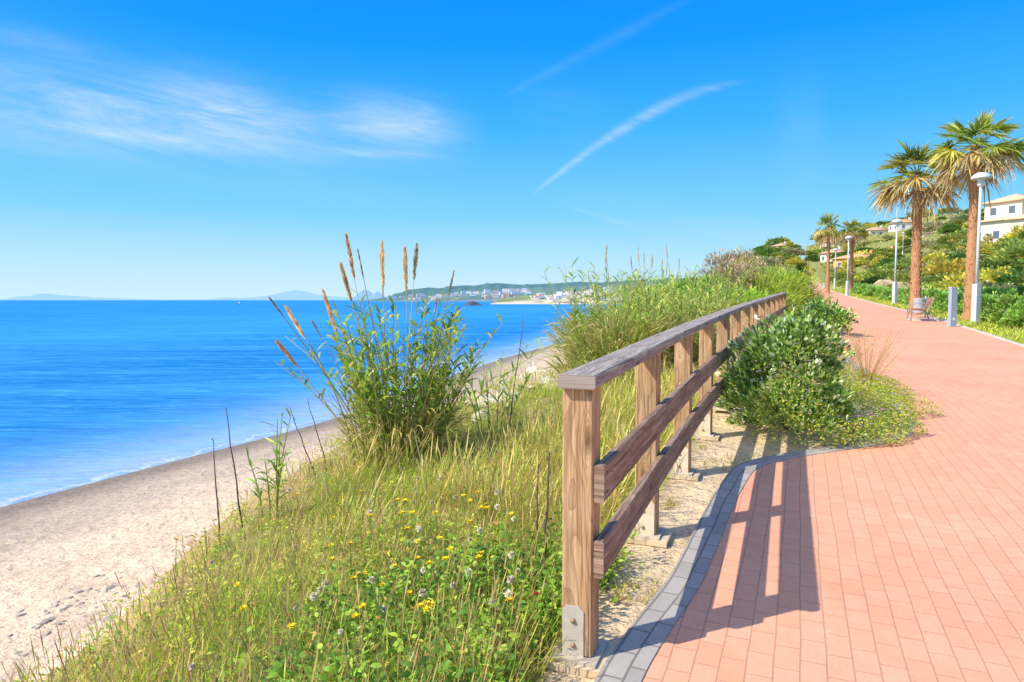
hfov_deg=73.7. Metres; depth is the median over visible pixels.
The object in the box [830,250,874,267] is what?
orange house
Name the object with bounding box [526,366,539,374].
rock
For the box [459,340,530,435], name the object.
leaning reed
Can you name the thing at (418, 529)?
seed head
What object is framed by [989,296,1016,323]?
hedge shrub
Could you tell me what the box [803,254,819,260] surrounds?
dark shrub
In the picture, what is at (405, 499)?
yellow flower
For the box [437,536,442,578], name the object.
yellow flower
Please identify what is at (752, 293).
feathery shrub
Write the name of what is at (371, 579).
seed head
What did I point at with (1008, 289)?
hedge shrub
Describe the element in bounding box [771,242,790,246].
hillside house
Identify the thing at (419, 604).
yellow flower
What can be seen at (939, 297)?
hedge shrub
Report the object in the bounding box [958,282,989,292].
hedge shrub
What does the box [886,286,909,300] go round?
hedge shrub
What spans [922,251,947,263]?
flowering shrub
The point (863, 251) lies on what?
flowering shrub
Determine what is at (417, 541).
yellow flower
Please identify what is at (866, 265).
palm tree
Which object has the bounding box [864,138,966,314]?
palm tree
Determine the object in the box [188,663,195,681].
seed head
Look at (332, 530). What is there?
yellow flower
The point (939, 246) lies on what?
scrub shrub
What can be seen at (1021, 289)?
dark shrub
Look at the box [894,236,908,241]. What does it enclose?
flowering shrub
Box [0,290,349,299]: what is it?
mountains
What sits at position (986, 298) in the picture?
hedge shrub
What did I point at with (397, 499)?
yellow flower
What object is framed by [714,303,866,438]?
glossy shrub
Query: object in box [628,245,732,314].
reed thicket
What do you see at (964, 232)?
scrub shrub
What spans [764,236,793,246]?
scrub shrub
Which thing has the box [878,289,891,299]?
hedge shrub
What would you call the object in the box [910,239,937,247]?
grey shrub
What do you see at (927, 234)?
villa
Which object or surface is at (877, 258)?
flowering shrub
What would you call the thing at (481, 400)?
rock
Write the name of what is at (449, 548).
yellow flower
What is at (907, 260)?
scrub shrub
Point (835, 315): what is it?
shrub
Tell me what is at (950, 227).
dark shrub
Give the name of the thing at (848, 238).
street lamp
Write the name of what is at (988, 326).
verge grass
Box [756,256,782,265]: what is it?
grey shrub
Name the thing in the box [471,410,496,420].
rock
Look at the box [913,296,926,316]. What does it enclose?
waste bin
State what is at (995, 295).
hedge shrub
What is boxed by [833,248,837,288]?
street lamp
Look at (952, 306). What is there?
info pillar
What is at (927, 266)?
flowering shrub
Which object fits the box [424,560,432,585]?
yellow flower
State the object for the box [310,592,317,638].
seed head
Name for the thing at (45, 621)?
rock
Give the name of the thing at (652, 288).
reed thicket
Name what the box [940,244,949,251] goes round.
palm tree
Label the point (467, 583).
seed head
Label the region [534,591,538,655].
stalk
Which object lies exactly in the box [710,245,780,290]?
tamarisk shrub
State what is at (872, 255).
scrub shrub
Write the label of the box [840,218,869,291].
palm tree
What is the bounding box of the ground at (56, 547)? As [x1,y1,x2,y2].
[0,211,1023,681]
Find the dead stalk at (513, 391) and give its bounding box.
[507,314,524,446]
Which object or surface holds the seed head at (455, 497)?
on the ground at (56, 547)
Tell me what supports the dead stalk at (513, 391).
on the ground at (56, 547)
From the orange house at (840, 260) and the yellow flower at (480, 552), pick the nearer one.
the yellow flower at (480, 552)
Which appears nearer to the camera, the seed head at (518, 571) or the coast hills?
the seed head at (518, 571)
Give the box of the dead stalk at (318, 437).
[307,398,328,474]
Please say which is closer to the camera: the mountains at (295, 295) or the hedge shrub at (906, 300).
the hedge shrub at (906, 300)
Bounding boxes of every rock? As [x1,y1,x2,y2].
[39,618,49,624]
[102,614,116,620]
[464,394,486,405]
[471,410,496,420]
[473,397,494,406]
[486,389,498,395]
[511,383,532,393]
[521,378,542,385]
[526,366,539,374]
[544,376,556,384]
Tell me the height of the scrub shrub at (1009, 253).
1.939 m
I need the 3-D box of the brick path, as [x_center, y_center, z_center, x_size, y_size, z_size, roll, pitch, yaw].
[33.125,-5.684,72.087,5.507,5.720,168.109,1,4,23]
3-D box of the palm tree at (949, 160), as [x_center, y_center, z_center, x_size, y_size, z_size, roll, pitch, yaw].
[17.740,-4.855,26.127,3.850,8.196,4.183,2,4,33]
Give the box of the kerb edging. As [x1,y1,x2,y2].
[818,282,1023,346]
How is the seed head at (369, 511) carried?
on the ground at (56, 547)
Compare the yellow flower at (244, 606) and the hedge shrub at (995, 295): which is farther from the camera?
the hedge shrub at (995, 295)
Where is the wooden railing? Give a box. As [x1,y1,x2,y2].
[542,292,787,678]
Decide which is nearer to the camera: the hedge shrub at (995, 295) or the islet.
the hedge shrub at (995, 295)
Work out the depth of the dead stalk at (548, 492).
3.66 m
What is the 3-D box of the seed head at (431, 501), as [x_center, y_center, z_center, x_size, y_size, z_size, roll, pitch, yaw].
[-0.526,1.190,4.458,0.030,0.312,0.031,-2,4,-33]
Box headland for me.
[490,280,697,303]
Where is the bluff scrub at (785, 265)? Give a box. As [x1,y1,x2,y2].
[754,255,799,313]
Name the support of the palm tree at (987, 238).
on the ground at (56, 547)
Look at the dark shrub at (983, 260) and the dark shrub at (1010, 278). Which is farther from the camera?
the dark shrub at (983, 260)
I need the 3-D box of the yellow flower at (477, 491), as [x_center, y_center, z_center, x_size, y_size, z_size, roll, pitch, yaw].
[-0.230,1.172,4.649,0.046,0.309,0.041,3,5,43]
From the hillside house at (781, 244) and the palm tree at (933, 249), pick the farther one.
the hillside house at (781, 244)
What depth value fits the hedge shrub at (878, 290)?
56.94 m
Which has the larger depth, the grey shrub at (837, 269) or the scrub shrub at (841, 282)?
the grey shrub at (837, 269)
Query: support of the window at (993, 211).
in the villa at (1007, 213)
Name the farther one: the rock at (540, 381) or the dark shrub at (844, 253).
the dark shrub at (844, 253)
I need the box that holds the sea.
[0,300,617,506]
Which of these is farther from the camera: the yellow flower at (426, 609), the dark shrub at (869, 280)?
the dark shrub at (869, 280)
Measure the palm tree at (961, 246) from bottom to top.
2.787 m
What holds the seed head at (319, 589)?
on the ground at (56, 547)
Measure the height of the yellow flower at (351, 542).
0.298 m
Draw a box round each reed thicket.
[534,246,684,385]
[554,269,623,356]
[584,257,679,320]
[588,276,626,317]
[590,286,669,358]
[605,251,710,340]
[607,258,684,308]
[609,253,729,370]
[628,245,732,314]
[655,251,765,359]
[686,271,748,311]
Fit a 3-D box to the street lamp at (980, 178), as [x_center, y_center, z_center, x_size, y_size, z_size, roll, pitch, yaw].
[16.964,-3.374,24.843,0.650,5.470,0.650,0,3,0]
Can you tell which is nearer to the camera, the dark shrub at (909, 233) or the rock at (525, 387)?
the rock at (525, 387)
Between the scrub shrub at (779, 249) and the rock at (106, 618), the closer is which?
the rock at (106, 618)
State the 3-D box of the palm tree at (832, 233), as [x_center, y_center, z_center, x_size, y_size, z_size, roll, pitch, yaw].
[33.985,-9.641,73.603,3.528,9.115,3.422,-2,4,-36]
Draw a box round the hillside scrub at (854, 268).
[810,213,1020,288]
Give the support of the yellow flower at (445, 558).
on the ground at (56, 547)
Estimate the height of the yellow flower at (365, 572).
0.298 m
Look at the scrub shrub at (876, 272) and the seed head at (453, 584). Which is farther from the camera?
the scrub shrub at (876, 272)
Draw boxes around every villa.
[922,231,936,236]
[965,194,1023,243]
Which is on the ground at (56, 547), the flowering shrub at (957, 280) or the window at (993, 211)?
the flowering shrub at (957, 280)
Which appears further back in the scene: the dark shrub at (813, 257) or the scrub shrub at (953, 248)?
the dark shrub at (813, 257)
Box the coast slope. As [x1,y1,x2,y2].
[374,284,636,300]
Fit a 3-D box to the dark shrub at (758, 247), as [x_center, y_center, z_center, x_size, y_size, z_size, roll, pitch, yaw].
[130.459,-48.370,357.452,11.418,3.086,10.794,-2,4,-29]
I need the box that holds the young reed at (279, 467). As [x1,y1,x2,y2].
[245,407,296,517]
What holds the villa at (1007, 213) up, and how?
on the ground at (56, 547)
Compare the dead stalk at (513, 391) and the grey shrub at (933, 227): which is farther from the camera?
the grey shrub at (933, 227)
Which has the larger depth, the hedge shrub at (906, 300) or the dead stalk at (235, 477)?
the hedge shrub at (906, 300)
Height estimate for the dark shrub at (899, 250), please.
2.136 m
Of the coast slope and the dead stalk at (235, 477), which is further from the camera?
the coast slope
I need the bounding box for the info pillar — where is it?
[945,287,958,326]
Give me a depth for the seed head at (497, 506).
4.36 m
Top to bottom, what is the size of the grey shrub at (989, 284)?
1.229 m
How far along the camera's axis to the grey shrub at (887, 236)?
248.53 m
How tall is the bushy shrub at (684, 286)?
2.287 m
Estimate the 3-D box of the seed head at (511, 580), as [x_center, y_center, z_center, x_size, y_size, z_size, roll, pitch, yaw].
[-0.006,1.207,3.066,0.040,0.316,0.040,1,4,14]
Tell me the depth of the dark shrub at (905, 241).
181.77 m
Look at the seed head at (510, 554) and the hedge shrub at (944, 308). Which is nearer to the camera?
the seed head at (510, 554)
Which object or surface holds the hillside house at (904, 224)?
on the ground at (56, 547)
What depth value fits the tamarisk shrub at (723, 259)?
23.60 m
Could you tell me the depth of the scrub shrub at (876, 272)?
88.62 m
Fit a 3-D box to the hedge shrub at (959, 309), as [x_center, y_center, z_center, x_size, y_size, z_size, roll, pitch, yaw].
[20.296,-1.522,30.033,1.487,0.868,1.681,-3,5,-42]
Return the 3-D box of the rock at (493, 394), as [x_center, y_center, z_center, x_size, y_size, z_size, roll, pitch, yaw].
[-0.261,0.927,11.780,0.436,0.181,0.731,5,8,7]
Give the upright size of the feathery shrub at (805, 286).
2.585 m
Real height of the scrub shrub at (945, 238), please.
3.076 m
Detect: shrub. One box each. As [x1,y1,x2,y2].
[653,269,727,300]
[693,248,770,296]
[699,280,785,304]
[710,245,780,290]
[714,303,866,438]
[721,264,807,314]
[745,262,779,276]
[752,246,766,250]
[755,263,835,308]
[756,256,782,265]
[757,247,777,256]
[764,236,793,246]
[769,251,787,255]
[772,246,785,251]
[780,243,801,247]
[780,248,807,255]
[784,254,801,260]
[784,257,804,264]
[789,296,858,332]
[795,265,806,271]
[803,250,816,255]
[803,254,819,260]
[812,248,824,253]
[826,251,841,258]
[830,266,846,271]
[830,272,854,280]
[832,250,855,260]
[834,268,849,272]
[836,243,849,249]
[836,279,846,284]
[840,256,868,266]
[849,249,868,255]
[853,247,877,252]
[853,272,864,278]
[855,240,872,248]
[856,284,871,293]
[859,266,898,279]
[861,222,878,228]
[861,273,893,284]
[862,284,882,296]
[864,251,897,261]
[870,247,894,252]
[870,254,887,265]
[873,257,899,267]
[873,286,891,297]
[876,220,890,225]
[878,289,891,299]
[879,261,910,269]
[881,234,894,238]
[884,269,936,286]
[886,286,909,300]
[889,258,910,264]
[890,254,904,259]
[891,287,904,301]
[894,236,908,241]
[897,238,911,245]
[897,245,911,253]
[897,286,923,302]
[901,264,923,272]
[902,287,928,304]
[904,230,911,236]
[906,211,931,216]
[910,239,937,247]
[921,260,943,271]
[921,272,952,283]
[921,286,942,304]
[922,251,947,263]
[922,258,945,267]
[923,221,944,232]
[924,254,965,275]
[925,270,992,290]
[926,288,962,310]
[929,244,946,249]
[934,222,963,233]
[935,232,966,244]
[937,207,963,213]
[938,293,962,311]
[942,242,962,252]
[945,214,966,222]
[946,252,982,261]
[948,242,966,251]
[950,229,967,237]
[951,219,965,225]
[957,299,963,313]
[958,212,984,220]
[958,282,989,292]
[961,265,1005,271]
[963,280,997,288]
[979,257,990,264]
[979,258,1022,272]
[979,265,1011,282]
[980,240,1000,254]
[980,291,1011,318]
[980,292,1023,322]
[981,283,1018,293]
[981,291,1001,307]
[982,284,1014,294]
[985,236,1023,258]
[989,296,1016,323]
[990,242,1023,263]
[990,268,1023,287]
[995,298,1023,327]
[998,224,1023,239]
[1000,299,1023,318]
[1001,285,1023,293]
[1006,257,1023,272]
[1010,274,1023,287]
[1010,285,1023,295]
[1016,231,1023,238]
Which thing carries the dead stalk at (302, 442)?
on the ground at (56, 547)
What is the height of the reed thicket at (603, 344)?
2.514 m
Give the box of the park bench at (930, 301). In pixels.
[906,297,934,320]
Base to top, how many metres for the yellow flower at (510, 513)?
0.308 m
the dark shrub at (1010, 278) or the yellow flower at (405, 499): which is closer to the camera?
the yellow flower at (405, 499)
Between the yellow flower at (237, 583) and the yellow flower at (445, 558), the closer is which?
the yellow flower at (445, 558)
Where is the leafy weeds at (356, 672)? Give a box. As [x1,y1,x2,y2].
[12,369,714,681]
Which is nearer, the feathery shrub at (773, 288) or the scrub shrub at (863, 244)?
the feathery shrub at (773, 288)
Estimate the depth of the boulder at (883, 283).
61.52 m
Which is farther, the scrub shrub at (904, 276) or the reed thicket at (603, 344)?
the scrub shrub at (904, 276)
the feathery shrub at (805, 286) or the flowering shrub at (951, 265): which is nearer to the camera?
the feathery shrub at (805, 286)
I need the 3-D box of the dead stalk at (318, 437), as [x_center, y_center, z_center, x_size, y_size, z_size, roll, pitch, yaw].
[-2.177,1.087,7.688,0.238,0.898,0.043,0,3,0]
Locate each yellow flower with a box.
[234,581,240,629]
[239,604,247,657]
[287,623,295,669]
[331,516,335,561]
[347,540,353,573]
[351,612,359,666]
[358,602,365,646]
[363,569,369,607]
[367,513,372,558]
[394,497,399,540]
[399,510,404,559]
[402,498,406,534]
[404,526,409,568]
[406,590,412,637]
[410,510,414,558]
[415,538,420,587]
[415,555,420,589]
[417,602,423,643]
[422,599,431,660]
[423,605,431,662]
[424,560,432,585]
[427,600,434,634]
[433,510,437,559]
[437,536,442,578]
[441,556,448,585]
[447,545,452,576]
[474,555,482,609]
[475,490,479,529]
[477,550,484,598]
[505,596,512,638]
[509,511,513,547]
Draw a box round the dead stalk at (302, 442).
[290,408,315,475]
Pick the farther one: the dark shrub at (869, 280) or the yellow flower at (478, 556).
the dark shrub at (869, 280)
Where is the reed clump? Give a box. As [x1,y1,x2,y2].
[268,233,570,471]
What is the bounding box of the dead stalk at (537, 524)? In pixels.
[533,463,539,576]
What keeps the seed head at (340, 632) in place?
on the ground at (56, 547)
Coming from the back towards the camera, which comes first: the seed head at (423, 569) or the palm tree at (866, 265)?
the palm tree at (866, 265)
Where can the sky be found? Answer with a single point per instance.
(150, 149)
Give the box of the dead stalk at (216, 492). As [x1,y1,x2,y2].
[212,438,220,548]
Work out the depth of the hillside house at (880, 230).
274.36 m
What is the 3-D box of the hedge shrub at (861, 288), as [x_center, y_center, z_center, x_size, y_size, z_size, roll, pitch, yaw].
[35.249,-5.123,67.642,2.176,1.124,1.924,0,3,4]
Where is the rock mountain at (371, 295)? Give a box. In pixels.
[348,290,384,299]
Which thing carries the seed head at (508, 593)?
on the ground at (56, 547)
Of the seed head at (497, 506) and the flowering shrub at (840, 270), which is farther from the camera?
the flowering shrub at (840, 270)
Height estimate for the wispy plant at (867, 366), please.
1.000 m
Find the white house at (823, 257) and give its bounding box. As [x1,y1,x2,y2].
[818,246,843,262]
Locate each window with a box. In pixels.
[990,207,996,215]
[992,230,999,238]
[1008,205,1015,213]
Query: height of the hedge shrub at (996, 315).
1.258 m
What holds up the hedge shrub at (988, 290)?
on the ground at (56, 547)
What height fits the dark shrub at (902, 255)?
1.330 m
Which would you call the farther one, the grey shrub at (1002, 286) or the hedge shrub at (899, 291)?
the hedge shrub at (899, 291)
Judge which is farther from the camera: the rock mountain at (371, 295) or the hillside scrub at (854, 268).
the rock mountain at (371, 295)
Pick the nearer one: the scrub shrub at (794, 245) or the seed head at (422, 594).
the seed head at (422, 594)
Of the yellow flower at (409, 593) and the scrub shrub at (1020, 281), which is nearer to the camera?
the yellow flower at (409, 593)
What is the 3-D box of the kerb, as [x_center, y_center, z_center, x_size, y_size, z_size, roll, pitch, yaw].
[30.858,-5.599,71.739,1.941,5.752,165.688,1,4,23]
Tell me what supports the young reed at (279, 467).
on the ground at (56, 547)
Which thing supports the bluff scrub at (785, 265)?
on the ground at (56, 547)
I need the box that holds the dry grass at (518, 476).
[303,331,729,563]
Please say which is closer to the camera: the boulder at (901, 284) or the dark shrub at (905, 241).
the boulder at (901, 284)
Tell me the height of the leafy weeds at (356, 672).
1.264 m
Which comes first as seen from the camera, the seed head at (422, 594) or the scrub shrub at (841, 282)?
the seed head at (422, 594)
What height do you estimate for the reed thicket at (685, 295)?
2.527 m
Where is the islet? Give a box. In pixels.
[465,301,478,304]
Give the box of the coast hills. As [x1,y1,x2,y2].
[359,278,695,300]
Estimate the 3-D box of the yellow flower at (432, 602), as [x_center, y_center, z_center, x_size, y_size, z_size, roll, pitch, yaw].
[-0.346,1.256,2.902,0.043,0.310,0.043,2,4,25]
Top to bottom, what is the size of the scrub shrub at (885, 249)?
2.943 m
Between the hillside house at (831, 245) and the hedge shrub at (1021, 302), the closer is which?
the hedge shrub at (1021, 302)
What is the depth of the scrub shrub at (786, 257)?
219.30 m
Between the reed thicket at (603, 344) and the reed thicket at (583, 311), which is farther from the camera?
the reed thicket at (583, 311)
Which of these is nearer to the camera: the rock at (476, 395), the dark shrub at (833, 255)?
the rock at (476, 395)
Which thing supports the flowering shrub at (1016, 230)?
on the ground at (56, 547)
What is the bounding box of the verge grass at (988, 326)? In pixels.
[830,289,1023,343]
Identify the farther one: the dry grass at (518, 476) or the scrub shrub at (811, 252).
the scrub shrub at (811, 252)
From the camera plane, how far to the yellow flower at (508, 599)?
2.85 m
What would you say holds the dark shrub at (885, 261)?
on the ground at (56, 547)
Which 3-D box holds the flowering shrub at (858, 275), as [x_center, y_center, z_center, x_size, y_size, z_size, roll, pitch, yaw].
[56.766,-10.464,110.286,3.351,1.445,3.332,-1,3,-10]
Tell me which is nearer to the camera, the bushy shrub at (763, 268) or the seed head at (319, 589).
the seed head at (319, 589)
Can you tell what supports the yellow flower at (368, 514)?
on the ground at (56, 547)
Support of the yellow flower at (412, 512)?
on the ground at (56, 547)
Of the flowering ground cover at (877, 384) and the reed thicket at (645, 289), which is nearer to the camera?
the flowering ground cover at (877, 384)
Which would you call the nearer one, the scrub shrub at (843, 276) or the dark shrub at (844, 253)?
the scrub shrub at (843, 276)
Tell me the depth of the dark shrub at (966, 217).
196.10 m
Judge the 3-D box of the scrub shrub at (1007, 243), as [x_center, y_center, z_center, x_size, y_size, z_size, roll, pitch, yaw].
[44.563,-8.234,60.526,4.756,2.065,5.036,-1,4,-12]
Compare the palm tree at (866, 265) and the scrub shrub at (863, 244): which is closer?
the palm tree at (866, 265)
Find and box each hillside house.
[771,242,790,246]
[818,239,840,247]
[861,225,888,238]
[887,217,911,232]
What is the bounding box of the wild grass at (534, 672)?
[41,348,729,681]
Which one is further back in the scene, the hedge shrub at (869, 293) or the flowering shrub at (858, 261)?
the flowering shrub at (858, 261)
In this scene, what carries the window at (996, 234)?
in the villa at (1007, 213)
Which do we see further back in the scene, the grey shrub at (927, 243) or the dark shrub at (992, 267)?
the grey shrub at (927, 243)
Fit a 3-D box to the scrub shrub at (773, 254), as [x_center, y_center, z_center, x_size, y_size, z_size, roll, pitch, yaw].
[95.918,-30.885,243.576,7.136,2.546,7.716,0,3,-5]
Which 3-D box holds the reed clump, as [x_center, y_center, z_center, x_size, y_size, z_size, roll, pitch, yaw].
[-1.290,0.121,7.382,2.337,2.605,3.300,-2,4,-33]
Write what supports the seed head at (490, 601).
on the ground at (56, 547)
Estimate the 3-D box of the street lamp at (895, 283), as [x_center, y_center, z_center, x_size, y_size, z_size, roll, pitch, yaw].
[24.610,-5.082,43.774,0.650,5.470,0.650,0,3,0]
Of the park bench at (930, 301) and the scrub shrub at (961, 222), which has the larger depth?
the scrub shrub at (961, 222)
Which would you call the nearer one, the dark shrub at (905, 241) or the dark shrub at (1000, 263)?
the dark shrub at (1000, 263)
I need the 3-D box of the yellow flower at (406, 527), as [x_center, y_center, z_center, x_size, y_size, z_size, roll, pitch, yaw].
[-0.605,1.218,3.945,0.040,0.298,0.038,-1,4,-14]
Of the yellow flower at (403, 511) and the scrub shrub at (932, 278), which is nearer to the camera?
the yellow flower at (403, 511)
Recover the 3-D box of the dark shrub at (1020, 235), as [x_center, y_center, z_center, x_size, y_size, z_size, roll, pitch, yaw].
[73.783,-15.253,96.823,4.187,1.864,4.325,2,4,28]
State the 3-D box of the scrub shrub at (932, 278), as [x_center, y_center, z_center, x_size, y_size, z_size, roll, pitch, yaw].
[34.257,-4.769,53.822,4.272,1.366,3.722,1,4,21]
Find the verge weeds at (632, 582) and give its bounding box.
[602,443,774,605]
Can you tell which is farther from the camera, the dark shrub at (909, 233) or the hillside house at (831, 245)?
the hillside house at (831, 245)
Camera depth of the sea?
54.17 m
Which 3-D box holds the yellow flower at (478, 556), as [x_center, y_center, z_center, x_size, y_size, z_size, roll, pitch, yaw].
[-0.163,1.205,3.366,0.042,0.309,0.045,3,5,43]
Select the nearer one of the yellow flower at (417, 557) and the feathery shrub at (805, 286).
the yellow flower at (417, 557)
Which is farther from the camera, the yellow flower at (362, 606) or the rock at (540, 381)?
the rock at (540, 381)
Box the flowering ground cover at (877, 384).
[751,341,944,447]
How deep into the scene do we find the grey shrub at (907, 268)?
75.54 m
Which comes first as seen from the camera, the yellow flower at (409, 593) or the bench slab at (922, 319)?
the yellow flower at (409, 593)
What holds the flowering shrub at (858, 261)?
on the ground at (56, 547)
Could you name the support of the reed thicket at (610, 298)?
on the ground at (56, 547)
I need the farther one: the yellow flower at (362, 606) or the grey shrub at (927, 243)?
the grey shrub at (927, 243)
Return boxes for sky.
[0,0,1023,299]
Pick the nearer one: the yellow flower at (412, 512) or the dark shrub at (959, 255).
the yellow flower at (412, 512)
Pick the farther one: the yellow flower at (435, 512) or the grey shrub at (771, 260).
the grey shrub at (771, 260)
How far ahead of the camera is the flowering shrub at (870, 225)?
340.45 m
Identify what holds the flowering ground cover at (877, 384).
on the ground at (56, 547)
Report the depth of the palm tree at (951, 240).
119.00 m
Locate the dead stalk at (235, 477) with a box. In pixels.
[226,409,244,538]
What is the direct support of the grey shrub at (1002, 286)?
on the ground at (56, 547)
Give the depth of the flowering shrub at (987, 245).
69.67 m
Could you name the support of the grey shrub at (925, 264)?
on the ground at (56, 547)
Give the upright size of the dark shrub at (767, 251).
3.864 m
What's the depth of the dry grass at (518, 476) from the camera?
5.42 m
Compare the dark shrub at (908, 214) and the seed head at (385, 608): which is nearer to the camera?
the seed head at (385, 608)
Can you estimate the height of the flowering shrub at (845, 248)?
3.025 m
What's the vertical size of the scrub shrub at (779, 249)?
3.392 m
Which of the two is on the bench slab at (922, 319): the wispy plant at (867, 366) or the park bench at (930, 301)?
the park bench at (930, 301)
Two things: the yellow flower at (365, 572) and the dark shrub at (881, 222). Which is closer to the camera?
the yellow flower at (365, 572)
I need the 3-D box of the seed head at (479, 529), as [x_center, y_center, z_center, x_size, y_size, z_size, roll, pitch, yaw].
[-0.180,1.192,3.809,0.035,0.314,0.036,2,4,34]
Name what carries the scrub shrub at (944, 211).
on the ground at (56, 547)
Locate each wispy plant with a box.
[825,321,879,377]
[831,326,907,395]
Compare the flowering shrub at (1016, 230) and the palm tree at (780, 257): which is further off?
the palm tree at (780, 257)
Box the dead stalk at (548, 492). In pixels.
[542,450,552,564]
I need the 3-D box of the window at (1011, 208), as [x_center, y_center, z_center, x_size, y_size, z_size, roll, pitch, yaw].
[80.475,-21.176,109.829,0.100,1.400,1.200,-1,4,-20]
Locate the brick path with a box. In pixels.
[642,281,1023,681]
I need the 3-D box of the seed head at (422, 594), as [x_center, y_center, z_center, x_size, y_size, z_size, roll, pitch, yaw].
[-0.403,1.262,3.066,0.037,0.310,0.039,1,4,20]
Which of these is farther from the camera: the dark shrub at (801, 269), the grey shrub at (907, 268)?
the dark shrub at (801, 269)
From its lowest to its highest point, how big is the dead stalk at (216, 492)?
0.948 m
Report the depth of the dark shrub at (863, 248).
190.90 m
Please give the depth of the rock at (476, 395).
11.06 m
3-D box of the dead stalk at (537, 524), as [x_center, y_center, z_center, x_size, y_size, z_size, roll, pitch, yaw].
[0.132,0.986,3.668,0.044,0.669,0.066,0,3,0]
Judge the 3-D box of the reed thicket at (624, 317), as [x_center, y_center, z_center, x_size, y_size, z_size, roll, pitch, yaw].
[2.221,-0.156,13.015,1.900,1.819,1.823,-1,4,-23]
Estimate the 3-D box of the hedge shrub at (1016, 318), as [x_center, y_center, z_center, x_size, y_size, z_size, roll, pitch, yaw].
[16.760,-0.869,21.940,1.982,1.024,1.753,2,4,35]
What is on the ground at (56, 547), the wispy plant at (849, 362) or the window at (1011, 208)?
the wispy plant at (849, 362)
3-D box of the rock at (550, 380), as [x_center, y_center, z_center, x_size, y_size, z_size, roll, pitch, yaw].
[0.735,0.815,12.728,0.408,0.282,0.588,0,3,2]
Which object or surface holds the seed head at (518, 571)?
on the ground at (56, 547)
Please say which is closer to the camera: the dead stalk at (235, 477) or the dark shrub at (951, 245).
the dead stalk at (235, 477)
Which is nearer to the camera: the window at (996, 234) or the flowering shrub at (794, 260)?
the window at (996, 234)
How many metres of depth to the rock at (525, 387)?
11.72 m
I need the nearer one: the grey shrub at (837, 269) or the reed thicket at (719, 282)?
the reed thicket at (719, 282)
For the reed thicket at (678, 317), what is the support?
on the ground at (56, 547)
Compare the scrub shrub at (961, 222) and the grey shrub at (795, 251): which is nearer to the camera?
the scrub shrub at (961, 222)
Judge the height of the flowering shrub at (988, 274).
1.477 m
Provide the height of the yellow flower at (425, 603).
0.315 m
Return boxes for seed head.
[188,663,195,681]
[293,605,297,647]
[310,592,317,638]
[317,586,322,610]
[322,579,329,617]
[338,629,343,675]
[367,510,372,546]
[368,576,374,620]
[380,605,386,649]
[416,525,421,560]
[418,588,426,631]
[420,567,425,598]
[430,500,432,542]
[450,582,454,613]
[453,495,457,527]
[465,568,471,633]
[477,527,481,575]
[488,598,495,646]
[494,504,499,548]
[503,589,511,624]
[506,575,514,617]
[508,551,513,574]
[515,568,520,605]
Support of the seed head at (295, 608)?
on the ground at (56, 547)
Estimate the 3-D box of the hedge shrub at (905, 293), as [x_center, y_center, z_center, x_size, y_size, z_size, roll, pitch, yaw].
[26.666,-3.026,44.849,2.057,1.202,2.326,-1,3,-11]
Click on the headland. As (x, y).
(525, 299)
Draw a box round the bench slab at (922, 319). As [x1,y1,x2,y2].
[908,318,957,320]
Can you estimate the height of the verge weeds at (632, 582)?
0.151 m
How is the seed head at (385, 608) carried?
on the ground at (56, 547)
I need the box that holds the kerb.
[594,297,914,681]
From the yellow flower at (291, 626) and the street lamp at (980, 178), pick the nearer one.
the yellow flower at (291, 626)
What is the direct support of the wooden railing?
on the ground at (56, 547)
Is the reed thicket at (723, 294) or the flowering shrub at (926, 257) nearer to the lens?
the reed thicket at (723, 294)
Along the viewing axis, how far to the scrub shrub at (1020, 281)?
32.25 m
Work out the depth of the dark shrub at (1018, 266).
38.60 m
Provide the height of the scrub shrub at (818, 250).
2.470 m
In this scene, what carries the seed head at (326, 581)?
on the ground at (56, 547)
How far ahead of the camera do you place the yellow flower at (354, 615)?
2.85 m
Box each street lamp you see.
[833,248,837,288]
[845,236,852,295]
[891,219,902,302]
[970,172,991,323]
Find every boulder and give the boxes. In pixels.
[872,280,896,287]
[898,282,909,288]
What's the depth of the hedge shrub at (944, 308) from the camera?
32.73 m
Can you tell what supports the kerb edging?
on the ground at (56, 547)
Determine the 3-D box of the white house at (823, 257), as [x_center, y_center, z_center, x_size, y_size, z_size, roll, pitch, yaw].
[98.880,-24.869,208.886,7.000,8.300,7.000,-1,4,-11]
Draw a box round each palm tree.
[775,253,783,266]
[813,210,847,292]
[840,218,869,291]
[861,262,869,270]
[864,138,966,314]
[921,108,1023,319]
[928,246,939,251]
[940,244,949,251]
[948,235,957,243]
[955,243,964,251]
[983,233,993,241]
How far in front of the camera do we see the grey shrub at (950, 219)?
222.50 m
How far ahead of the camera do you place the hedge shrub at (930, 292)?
37.75 m
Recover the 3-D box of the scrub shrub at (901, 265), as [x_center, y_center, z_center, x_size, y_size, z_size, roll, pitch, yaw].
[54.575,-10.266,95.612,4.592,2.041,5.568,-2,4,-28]

